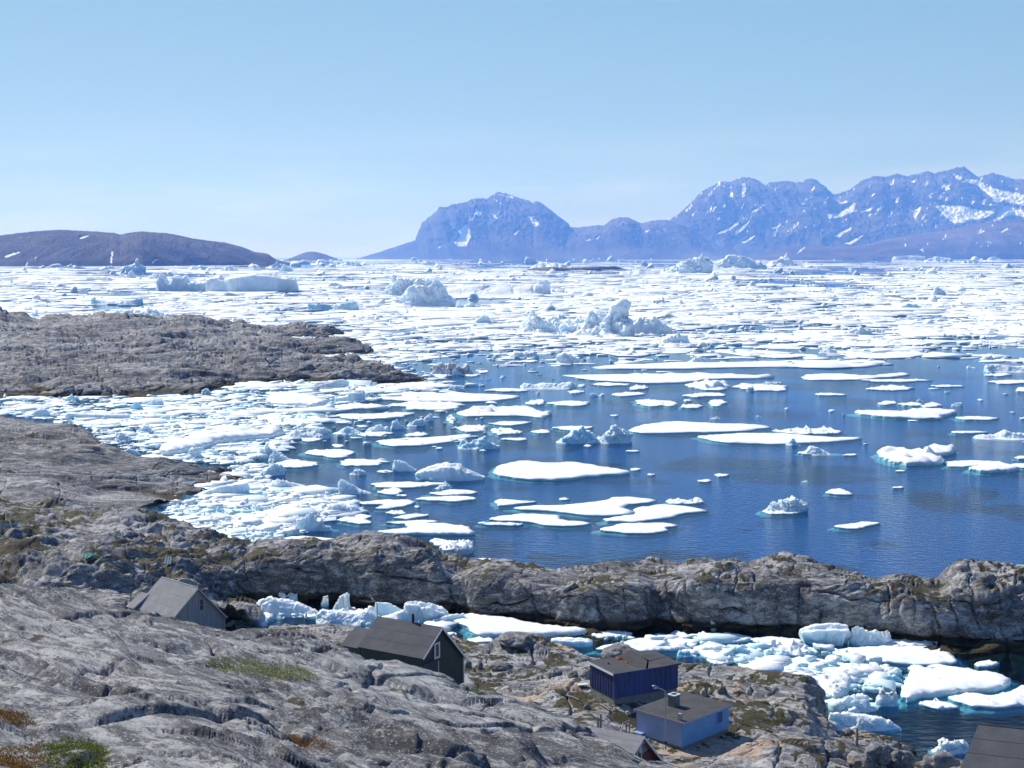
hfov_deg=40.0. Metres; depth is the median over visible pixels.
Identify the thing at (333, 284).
ice chunk
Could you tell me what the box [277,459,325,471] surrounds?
ice floe
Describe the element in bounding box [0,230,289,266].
island
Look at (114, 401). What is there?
ice floe
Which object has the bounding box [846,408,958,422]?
ice floe
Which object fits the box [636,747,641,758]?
window
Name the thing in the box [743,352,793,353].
ice floe
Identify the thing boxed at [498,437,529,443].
ice floe
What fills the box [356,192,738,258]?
mountains
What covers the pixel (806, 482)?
ice chunk
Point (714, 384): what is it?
ice chunk
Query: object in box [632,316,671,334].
iceberg
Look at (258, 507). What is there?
ice chunk
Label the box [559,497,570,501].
ice floe
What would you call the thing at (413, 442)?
ice floe
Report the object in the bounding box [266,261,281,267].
iceberg
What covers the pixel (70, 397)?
ice chunk
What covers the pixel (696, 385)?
ice floe
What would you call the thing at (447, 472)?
iceberg
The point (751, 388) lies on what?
ice chunk
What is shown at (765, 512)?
ice floe
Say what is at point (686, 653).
ice chunk
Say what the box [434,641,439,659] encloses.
window
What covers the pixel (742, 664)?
ice floe
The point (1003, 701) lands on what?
ice floe
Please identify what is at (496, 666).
boulder
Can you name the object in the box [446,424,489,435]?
ice floe
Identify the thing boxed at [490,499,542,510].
ice floe
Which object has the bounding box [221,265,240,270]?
iceberg
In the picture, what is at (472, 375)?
ice floe
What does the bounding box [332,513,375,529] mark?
ice floe
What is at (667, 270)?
iceberg
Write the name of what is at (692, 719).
hut
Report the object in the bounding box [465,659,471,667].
boulder
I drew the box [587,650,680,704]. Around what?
shack
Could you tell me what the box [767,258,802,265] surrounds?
iceberg
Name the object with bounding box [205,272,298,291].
iceberg
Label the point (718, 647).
ice chunk
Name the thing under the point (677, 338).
ice chunk
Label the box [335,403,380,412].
ice floe
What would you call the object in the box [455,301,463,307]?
ice chunk
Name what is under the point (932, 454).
ice floe
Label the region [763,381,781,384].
ice chunk
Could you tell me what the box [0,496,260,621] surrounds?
rocky shore
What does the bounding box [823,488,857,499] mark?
ice floe
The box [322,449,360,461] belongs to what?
ice floe
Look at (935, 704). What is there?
ice floe
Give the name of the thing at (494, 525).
ice floe
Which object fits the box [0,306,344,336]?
headland
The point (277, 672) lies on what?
grass
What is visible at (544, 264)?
iceberg
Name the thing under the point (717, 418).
ice chunk
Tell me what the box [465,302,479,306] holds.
ice chunk
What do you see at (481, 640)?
ice floe
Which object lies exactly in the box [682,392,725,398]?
ice floe
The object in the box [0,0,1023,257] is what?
sky
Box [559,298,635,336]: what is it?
iceberg
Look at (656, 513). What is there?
ice floe
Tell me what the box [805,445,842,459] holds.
iceberg
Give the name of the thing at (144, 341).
headland
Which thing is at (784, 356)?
ice floe
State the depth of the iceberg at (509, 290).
1600.52 m
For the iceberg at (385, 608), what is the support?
on the water at (930, 364)
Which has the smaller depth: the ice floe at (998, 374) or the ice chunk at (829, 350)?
the ice floe at (998, 374)
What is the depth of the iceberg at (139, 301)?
1354.30 m
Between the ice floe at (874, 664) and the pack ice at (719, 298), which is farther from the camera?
the pack ice at (719, 298)
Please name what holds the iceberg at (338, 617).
on the water at (930, 364)
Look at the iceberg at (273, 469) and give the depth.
297.50 m
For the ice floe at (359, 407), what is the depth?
426.12 m
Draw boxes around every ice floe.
[79,419,127,429]
[109,399,121,403]
[159,425,283,455]
[160,395,218,400]
[206,413,280,419]
[237,612,278,627]
[255,414,324,428]
[261,391,326,408]
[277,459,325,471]
[285,536,333,539]
[296,438,324,445]
[299,449,360,461]
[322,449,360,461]
[331,413,370,422]
[332,412,418,422]
[332,444,342,448]
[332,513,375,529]
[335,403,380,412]
[335,421,351,424]
[335,459,386,469]
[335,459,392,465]
[338,404,391,411]
[338,463,357,469]
[350,431,397,440]
[359,499,423,514]
[367,481,458,491]
[373,487,405,499]
[374,434,476,449]
[376,391,528,404]
[377,381,442,389]
[377,470,393,474]
[378,520,437,528]
[378,521,483,539]
[385,510,406,516]
[389,400,467,412]
[390,513,432,521]
[401,432,429,438]
[413,496,481,506]
[420,489,480,497]
[429,538,450,547]
[433,374,451,377]
[439,539,476,558]
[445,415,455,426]
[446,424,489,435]
[449,404,554,420]
[452,613,586,640]
[465,374,479,377]
[467,636,493,643]
[474,521,530,530]
[478,370,488,373]
[482,421,534,428]
[484,388,527,392]
[485,513,599,531]
[487,460,634,484]
[488,427,525,438]
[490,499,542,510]
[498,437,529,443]
[505,497,658,520]
[522,360,537,362]
[522,399,545,407]
[528,429,552,436]
[545,401,593,408]
[546,426,597,433]
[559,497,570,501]
[562,372,774,384]
[568,390,584,394]
[585,638,699,658]
[591,523,682,538]
[591,630,631,640]
[592,359,888,369]
[592,382,629,386]
[595,504,715,526]
[611,392,644,397]
[626,450,639,452]
[628,421,780,436]
[629,384,648,390]
[630,398,681,409]
[630,468,640,471]
[658,401,678,409]
[662,497,708,507]
[670,630,689,638]
[678,404,705,411]
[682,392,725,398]
[685,378,730,391]
[690,433,865,447]
[697,479,711,483]
[701,631,751,644]
[707,399,728,409]
[707,659,729,665]
[714,473,729,477]
[729,332,886,341]
[732,383,788,391]
[738,653,761,666]
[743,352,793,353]
[750,636,801,642]
[755,509,804,518]
[757,639,824,658]
[761,353,820,358]
[769,425,844,436]
[781,656,823,673]
[795,451,814,457]
[801,372,909,380]
[814,392,846,396]
[818,670,853,707]
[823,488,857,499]
[824,645,971,672]
[826,341,921,346]
[827,521,886,533]
[840,351,937,358]
[842,454,856,456]
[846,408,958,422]
[851,660,879,666]
[861,379,932,382]
[866,385,914,391]
[870,443,960,469]
[877,400,898,407]
[882,327,997,335]
[882,639,938,647]
[892,486,903,489]
[897,402,921,407]
[897,666,1023,711]
[908,665,923,671]
[918,697,959,712]
[921,402,945,408]
[927,664,946,667]
[931,384,963,387]
[942,460,983,470]
[945,685,1023,717]
[949,431,988,436]
[951,416,1000,422]
[963,460,1023,477]
[974,660,999,669]
[983,339,1023,344]
[984,373,1011,376]
[988,380,1023,384]
[999,324,1023,334]
[1010,463,1023,470]
[1012,456,1023,462]
[1015,387,1023,392]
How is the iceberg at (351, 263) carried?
on the water at (930, 364)
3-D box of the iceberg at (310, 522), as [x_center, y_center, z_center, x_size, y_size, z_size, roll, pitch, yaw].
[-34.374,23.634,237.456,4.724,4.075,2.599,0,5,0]
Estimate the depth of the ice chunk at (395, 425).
377.05 m
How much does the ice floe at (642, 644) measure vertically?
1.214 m
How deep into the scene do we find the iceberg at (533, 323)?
842.14 m
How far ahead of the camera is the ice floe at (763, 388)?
492.79 m
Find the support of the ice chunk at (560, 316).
on the water at (930, 364)
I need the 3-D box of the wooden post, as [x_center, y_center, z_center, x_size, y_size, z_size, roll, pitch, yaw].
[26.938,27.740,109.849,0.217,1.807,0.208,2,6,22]
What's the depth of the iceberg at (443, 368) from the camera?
548.97 m
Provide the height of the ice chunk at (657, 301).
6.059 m
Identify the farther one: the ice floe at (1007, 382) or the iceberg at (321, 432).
the ice floe at (1007, 382)
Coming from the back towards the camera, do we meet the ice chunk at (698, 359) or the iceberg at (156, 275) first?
the iceberg at (156, 275)
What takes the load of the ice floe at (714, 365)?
on the water at (930, 364)
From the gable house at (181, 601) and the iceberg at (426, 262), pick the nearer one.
the gable house at (181, 601)
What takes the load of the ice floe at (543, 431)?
on the water at (930, 364)
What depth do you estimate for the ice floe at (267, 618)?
177.18 m
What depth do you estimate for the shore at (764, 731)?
123.91 m
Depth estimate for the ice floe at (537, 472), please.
297.80 m
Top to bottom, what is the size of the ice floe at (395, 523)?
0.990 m
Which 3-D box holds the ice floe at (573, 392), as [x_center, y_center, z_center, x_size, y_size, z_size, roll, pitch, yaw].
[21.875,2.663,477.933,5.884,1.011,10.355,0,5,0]
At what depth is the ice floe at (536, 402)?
439.49 m
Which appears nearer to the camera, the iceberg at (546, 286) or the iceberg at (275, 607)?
the iceberg at (275, 607)
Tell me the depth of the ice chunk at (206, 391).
476.30 m
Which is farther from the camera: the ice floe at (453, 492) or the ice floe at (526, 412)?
the ice floe at (526, 412)
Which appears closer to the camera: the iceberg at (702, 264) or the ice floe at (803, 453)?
the ice floe at (803, 453)
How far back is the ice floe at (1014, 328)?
879.16 m
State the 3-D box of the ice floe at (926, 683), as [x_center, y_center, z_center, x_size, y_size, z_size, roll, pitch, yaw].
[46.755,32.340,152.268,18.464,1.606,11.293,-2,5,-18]
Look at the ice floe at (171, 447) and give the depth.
345.19 m
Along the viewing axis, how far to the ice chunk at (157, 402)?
434.26 m
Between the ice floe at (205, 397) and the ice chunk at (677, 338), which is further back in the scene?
the ice chunk at (677, 338)
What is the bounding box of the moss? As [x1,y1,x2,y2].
[37,735,115,767]
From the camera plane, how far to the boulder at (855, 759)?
106.14 m
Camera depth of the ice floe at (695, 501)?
263.29 m
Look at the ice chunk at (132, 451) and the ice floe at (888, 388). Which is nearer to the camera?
the ice chunk at (132, 451)
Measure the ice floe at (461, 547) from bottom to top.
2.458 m
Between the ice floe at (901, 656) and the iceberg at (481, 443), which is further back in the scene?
the iceberg at (481, 443)
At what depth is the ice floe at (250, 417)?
403.91 m
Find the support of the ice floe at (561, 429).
on the water at (930, 364)
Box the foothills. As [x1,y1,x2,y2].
[752,220,1023,259]
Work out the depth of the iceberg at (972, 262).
9085.39 m
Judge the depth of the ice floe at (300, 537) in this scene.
229.88 m
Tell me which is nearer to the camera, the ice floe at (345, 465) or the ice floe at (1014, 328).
the ice floe at (345, 465)
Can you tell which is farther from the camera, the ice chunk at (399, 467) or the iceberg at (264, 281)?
the iceberg at (264, 281)
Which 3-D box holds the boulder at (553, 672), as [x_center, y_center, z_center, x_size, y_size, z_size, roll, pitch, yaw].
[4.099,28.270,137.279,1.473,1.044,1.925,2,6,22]
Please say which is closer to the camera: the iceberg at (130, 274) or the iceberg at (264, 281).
the iceberg at (264, 281)
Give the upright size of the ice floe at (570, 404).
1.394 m
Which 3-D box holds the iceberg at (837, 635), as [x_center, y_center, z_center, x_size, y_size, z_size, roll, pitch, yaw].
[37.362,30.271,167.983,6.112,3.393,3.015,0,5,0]
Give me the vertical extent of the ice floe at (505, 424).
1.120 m
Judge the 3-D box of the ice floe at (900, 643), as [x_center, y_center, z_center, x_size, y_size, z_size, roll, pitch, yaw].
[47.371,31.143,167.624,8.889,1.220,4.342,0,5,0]
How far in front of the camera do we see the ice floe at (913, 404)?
436.54 m
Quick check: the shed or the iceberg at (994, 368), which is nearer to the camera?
the shed
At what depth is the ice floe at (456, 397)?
456.44 m
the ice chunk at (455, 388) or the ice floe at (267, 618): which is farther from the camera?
the ice chunk at (455, 388)
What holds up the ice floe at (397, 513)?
on the water at (930, 364)
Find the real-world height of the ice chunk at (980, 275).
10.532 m
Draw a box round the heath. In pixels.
[0,705,335,767]
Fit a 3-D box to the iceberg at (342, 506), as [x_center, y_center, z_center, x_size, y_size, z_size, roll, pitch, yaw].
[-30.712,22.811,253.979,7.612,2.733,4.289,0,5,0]
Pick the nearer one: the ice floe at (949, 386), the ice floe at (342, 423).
the ice floe at (342, 423)
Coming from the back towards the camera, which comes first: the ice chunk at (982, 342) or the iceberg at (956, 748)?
the ice chunk at (982, 342)
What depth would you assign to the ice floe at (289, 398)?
441.24 m
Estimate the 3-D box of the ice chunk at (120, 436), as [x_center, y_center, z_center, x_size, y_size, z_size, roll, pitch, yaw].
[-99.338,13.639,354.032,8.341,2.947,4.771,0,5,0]
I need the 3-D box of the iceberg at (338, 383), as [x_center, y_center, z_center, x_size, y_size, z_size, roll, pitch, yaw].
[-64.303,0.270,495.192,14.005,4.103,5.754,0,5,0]
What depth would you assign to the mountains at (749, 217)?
26408.11 m
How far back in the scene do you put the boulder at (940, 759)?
117.52 m
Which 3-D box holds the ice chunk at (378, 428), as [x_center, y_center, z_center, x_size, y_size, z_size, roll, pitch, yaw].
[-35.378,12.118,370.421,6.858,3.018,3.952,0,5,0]
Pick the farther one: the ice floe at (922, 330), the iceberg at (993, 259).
the iceberg at (993, 259)
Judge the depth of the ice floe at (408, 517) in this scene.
248.91 m
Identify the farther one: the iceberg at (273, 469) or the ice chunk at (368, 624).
the iceberg at (273, 469)
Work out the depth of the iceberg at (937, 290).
1682.29 m
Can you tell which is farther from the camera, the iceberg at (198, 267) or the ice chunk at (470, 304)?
the iceberg at (198, 267)
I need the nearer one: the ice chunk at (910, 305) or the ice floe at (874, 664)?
the ice floe at (874, 664)
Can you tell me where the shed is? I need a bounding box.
[126,592,148,610]
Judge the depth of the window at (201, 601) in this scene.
151.19 m
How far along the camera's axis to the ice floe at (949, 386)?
497.82 m
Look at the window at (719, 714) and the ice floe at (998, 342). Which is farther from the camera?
the ice floe at (998, 342)
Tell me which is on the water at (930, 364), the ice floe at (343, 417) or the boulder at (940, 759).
the ice floe at (343, 417)
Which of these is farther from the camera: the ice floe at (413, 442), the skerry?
the skerry
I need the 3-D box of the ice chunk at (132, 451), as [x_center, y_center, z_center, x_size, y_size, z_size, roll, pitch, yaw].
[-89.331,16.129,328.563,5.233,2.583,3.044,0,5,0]
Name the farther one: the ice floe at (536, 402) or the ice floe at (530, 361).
the ice floe at (530, 361)
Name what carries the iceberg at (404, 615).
on the water at (930, 364)
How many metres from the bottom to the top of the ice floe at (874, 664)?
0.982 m
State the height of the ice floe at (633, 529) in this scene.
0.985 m
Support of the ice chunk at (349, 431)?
on the water at (930, 364)
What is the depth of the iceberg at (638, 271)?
3696.39 m
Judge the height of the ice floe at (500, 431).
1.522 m
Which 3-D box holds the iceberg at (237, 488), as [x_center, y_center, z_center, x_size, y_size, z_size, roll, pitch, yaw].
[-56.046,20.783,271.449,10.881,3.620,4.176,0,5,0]
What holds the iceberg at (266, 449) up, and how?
on the water at (930, 364)
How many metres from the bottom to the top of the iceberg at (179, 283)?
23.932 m
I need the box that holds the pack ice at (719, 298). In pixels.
[0,253,1023,368]
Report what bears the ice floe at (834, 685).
on the water at (930, 364)
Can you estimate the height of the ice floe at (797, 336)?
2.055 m
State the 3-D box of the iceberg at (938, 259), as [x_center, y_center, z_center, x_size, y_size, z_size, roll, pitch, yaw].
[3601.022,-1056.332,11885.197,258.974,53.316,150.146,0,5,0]
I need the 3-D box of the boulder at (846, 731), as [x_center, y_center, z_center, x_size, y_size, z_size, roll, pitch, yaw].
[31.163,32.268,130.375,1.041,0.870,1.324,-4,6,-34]
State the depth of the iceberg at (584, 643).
166.57 m
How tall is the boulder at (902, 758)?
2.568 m
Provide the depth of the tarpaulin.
179.39 m
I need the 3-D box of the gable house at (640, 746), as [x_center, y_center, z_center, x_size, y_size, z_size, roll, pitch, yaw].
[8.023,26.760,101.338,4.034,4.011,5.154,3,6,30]
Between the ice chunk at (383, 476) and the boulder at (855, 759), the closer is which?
the boulder at (855, 759)
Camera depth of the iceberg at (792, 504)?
254.57 m
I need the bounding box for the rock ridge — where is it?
[225,530,1023,679]
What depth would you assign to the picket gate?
185.11 m
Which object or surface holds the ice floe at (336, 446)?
on the water at (930, 364)
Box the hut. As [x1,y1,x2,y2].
[633,691,731,749]
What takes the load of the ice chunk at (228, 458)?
on the water at (930, 364)
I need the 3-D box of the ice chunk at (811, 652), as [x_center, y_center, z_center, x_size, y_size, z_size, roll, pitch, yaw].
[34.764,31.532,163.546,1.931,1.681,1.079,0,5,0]
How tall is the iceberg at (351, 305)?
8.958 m
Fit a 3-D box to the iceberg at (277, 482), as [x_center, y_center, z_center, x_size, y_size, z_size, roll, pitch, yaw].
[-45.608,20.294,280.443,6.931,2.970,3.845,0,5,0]
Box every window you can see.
[199,598,203,611]
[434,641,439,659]
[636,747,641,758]
[716,710,722,723]
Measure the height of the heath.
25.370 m
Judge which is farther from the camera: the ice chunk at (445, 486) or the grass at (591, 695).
the ice chunk at (445, 486)
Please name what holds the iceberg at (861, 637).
on the water at (930, 364)
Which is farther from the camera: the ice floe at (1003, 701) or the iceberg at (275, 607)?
the iceberg at (275, 607)
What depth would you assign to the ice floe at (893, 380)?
520.55 m
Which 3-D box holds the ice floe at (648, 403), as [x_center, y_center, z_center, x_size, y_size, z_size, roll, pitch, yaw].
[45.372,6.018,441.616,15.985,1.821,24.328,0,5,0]
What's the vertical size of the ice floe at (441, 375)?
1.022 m
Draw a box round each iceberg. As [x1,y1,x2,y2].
[22,409,49,420]
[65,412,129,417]
[91,298,142,304]
[107,308,170,316]
[117,258,145,273]
[122,270,135,277]
[146,273,158,277]
[156,274,205,291]
[187,265,215,269]
[196,482,249,494]
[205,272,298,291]
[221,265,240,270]
[256,596,317,625]
[257,444,283,459]
[257,462,285,479]
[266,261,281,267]
[268,478,294,486]
[279,264,295,271]
[289,427,331,442]
[295,512,321,536]
[307,301,358,310]
[310,379,348,390]
[311,259,334,264]
[316,608,378,626]
[326,503,359,518]
[327,261,361,266]
[334,390,364,403]
[338,479,371,499]
[374,602,401,616]
[384,274,439,295]
[385,610,411,620]
[398,278,456,306]
[404,601,447,621]
[415,462,485,485]
[422,259,434,264]
[429,362,472,377]
[444,284,542,297]
[457,435,500,453]
[508,351,538,357]
[517,311,584,334]
[520,382,576,391]
[530,262,576,268]
[537,279,550,293]
[551,637,592,654]
[556,352,584,365]
[556,425,596,447]
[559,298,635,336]
[596,424,633,447]
[619,269,659,273]
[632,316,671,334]
[635,260,648,266]
[660,263,679,272]
[670,254,713,273]
[713,254,767,268]
[766,495,808,517]
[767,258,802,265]
[799,623,850,652]
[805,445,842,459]
[828,693,875,715]
[828,712,901,739]
[842,326,873,334]
[848,626,891,646]
[891,255,925,261]
[923,256,952,261]
[927,737,968,759]
[932,285,946,294]
[961,260,981,263]
[972,429,1023,443]
[984,364,1023,374]
[987,257,1003,260]
[1001,263,1019,267]
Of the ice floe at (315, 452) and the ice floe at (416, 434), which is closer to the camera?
the ice floe at (315, 452)
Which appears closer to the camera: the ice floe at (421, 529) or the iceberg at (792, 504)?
the ice floe at (421, 529)
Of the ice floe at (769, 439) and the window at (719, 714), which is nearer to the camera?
the window at (719, 714)
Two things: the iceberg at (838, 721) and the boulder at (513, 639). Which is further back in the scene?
the boulder at (513, 639)
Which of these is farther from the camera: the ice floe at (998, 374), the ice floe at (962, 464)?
the ice floe at (998, 374)
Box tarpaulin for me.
[82,553,94,558]
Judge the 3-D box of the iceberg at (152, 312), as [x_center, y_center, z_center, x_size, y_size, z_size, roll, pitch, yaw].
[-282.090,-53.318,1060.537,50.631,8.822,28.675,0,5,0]
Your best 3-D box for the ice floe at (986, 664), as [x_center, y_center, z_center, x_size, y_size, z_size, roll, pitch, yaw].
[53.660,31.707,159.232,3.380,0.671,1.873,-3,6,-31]
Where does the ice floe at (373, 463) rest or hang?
on the water at (930, 364)
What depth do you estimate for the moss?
32.46 m
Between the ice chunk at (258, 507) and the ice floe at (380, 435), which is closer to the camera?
the ice chunk at (258, 507)
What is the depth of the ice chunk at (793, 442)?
344.28 m
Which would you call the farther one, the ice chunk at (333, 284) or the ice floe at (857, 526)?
the ice chunk at (333, 284)
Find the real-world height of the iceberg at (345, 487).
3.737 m
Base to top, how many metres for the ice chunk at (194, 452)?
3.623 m
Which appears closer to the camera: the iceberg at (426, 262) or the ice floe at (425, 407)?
the ice floe at (425, 407)
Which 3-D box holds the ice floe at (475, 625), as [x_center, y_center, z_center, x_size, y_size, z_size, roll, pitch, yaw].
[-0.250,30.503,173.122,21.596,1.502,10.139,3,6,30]
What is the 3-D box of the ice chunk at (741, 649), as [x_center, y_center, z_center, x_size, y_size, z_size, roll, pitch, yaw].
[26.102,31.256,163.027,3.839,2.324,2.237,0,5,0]
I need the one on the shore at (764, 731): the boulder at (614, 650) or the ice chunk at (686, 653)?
the boulder at (614, 650)
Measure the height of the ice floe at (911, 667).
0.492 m
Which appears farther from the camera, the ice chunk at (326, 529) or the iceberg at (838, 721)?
the ice chunk at (326, 529)
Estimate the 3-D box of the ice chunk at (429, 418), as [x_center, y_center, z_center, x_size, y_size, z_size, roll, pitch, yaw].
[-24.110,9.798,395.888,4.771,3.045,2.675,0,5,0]
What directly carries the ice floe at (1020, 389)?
on the water at (930, 364)
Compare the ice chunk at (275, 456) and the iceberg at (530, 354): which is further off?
the iceberg at (530, 354)
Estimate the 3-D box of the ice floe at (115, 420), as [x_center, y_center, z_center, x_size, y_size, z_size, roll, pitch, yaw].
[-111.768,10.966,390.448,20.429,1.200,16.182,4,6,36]
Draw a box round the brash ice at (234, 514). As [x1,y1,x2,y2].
[0,330,1015,713]
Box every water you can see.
[0,258,1023,758]
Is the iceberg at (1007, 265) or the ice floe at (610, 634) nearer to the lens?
the ice floe at (610, 634)
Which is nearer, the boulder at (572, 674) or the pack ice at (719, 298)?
the boulder at (572, 674)
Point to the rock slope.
(136, 689)
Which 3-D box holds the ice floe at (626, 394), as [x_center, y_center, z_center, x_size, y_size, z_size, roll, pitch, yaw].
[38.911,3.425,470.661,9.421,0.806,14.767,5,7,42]
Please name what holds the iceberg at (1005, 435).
on the water at (930, 364)
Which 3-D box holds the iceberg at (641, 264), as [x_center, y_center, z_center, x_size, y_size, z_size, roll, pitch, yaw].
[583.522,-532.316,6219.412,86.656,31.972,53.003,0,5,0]
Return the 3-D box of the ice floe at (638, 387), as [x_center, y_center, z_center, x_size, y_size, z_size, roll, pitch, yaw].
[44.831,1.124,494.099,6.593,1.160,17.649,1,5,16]
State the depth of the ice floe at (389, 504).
261.63 m
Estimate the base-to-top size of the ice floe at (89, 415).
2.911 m
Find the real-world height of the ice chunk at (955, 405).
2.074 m
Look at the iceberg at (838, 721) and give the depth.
137.39 m
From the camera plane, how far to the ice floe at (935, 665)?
158.18 m
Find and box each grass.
[202,656,321,681]
[462,645,802,712]
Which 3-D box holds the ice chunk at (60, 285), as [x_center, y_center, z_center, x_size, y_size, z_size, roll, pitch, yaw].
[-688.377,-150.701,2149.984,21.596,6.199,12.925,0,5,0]
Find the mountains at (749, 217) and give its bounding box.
[641,166,1023,258]
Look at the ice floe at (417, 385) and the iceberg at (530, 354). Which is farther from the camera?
the iceberg at (530, 354)
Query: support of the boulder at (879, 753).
on the shore at (764, 731)
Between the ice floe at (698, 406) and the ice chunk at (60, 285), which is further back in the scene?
the ice chunk at (60, 285)
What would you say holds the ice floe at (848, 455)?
on the water at (930, 364)
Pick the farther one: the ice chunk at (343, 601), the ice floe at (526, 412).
the ice floe at (526, 412)
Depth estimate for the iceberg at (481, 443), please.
338.15 m
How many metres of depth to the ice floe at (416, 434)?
362.55 m
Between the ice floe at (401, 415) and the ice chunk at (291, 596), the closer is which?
the ice chunk at (291, 596)
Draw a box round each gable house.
[136,575,227,629]
[340,614,466,684]
[591,727,662,760]
[960,723,1023,767]
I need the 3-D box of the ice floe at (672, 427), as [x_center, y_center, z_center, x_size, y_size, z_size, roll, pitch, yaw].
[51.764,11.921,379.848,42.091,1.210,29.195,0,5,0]
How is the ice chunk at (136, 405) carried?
on the water at (930, 364)
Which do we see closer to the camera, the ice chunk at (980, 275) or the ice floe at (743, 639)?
the ice floe at (743, 639)
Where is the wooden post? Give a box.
[855,728,857,745]
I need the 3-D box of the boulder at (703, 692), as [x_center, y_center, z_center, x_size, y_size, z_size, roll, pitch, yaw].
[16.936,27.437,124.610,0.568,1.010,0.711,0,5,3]
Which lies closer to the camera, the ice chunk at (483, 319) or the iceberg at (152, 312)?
the ice chunk at (483, 319)
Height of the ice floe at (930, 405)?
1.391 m
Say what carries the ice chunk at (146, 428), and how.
on the water at (930, 364)
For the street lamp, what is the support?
on the shore at (764, 731)
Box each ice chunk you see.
[55,283,68,286]
[64,394,79,404]
[100,432,134,444]
[121,447,140,455]
[130,402,142,409]
[136,425,157,433]
[146,399,163,404]
[182,447,204,463]
[201,388,210,394]
[211,450,219,454]
[211,456,244,467]
[253,504,268,511]
[268,449,292,463]
[278,592,297,601]
[318,518,338,536]
[321,595,328,609]
[327,282,342,285]
[331,426,361,437]
[333,592,350,609]
[349,469,366,479]
[362,622,371,627]
[366,424,389,431]
[382,470,390,477]
[390,419,408,432]
[392,460,416,475]
[407,418,426,429]
[422,613,464,630]
[424,413,434,424]
[433,481,451,491]
[447,385,466,392]
[451,368,460,377]
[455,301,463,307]
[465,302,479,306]
[468,293,478,298]
[475,315,491,322]
[555,314,566,317]
[647,299,665,302]
[656,333,689,343]
[676,649,702,663]
[687,356,707,361]
[697,381,726,391]
[698,645,727,662]
[709,416,720,421]
[710,621,716,631]
[729,644,750,665]
[746,386,753,393]
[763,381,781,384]
[785,438,800,449]
[800,480,808,486]
[807,648,818,656]
[818,347,836,352]
[851,682,874,698]
[875,687,898,715]
[886,667,902,679]
[886,674,903,690]
[900,303,919,306]
[915,349,928,352]
[951,402,962,408]
[969,340,995,344]
[975,273,986,277]
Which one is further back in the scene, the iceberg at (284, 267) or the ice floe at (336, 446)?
the iceberg at (284, 267)
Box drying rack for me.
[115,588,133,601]
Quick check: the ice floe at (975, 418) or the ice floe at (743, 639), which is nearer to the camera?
the ice floe at (743, 639)
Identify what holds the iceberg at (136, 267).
on the water at (930, 364)
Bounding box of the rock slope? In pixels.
[0,583,680,767]
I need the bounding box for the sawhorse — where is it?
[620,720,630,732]
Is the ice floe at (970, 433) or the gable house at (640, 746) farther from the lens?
the ice floe at (970, 433)
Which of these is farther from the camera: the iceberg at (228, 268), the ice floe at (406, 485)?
the iceberg at (228, 268)
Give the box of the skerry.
[527,266,625,270]
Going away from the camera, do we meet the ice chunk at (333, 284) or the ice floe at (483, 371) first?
the ice floe at (483, 371)
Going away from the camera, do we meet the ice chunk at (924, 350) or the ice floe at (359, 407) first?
the ice floe at (359, 407)
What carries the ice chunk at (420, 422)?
on the water at (930, 364)
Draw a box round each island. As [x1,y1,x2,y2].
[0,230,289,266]
[285,252,338,260]
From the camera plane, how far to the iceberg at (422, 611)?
177.94 m
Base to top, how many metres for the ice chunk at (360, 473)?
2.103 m
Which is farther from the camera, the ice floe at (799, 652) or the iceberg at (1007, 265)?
the iceberg at (1007, 265)
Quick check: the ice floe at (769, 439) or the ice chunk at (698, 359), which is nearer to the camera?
the ice floe at (769, 439)
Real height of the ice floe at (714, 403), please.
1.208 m
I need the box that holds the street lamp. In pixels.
[652,685,666,749]
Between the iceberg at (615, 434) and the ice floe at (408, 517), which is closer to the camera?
the ice floe at (408, 517)
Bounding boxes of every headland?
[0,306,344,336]
[0,328,383,354]
[0,345,426,405]
[0,416,243,508]
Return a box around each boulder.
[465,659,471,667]
[477,662,483,668]
[488,661,513,671]
[497,631,532,646]
[547,668,561,677]
[568,671,578,677]
[601,642,636,658]
[700,688,705,696]
[717,686,727,694]
[841,727,854,735]
[846,750,873,767]
[864,741,891,765]
[890,749,913,767]
[920,750,959,767]
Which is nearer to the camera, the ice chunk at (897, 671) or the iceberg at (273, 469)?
the ice chunk at (897, 671)
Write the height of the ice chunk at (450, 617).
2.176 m
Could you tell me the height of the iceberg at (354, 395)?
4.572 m
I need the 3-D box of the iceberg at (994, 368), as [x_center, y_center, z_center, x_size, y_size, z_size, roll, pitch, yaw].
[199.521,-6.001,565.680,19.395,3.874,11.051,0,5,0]
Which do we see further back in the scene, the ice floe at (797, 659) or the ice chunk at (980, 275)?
the ice chunk at (980, 275)
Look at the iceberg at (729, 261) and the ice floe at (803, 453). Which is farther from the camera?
the iceberg at (729, 261)
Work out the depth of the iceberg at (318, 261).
8178.15 m
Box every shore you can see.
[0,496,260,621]
[225,619,962,767]
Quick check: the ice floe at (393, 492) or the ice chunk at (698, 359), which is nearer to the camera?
the ice floe at (393, 492)
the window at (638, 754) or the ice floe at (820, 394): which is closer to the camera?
the window at (638, 754)
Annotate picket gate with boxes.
[164,556,171,563]

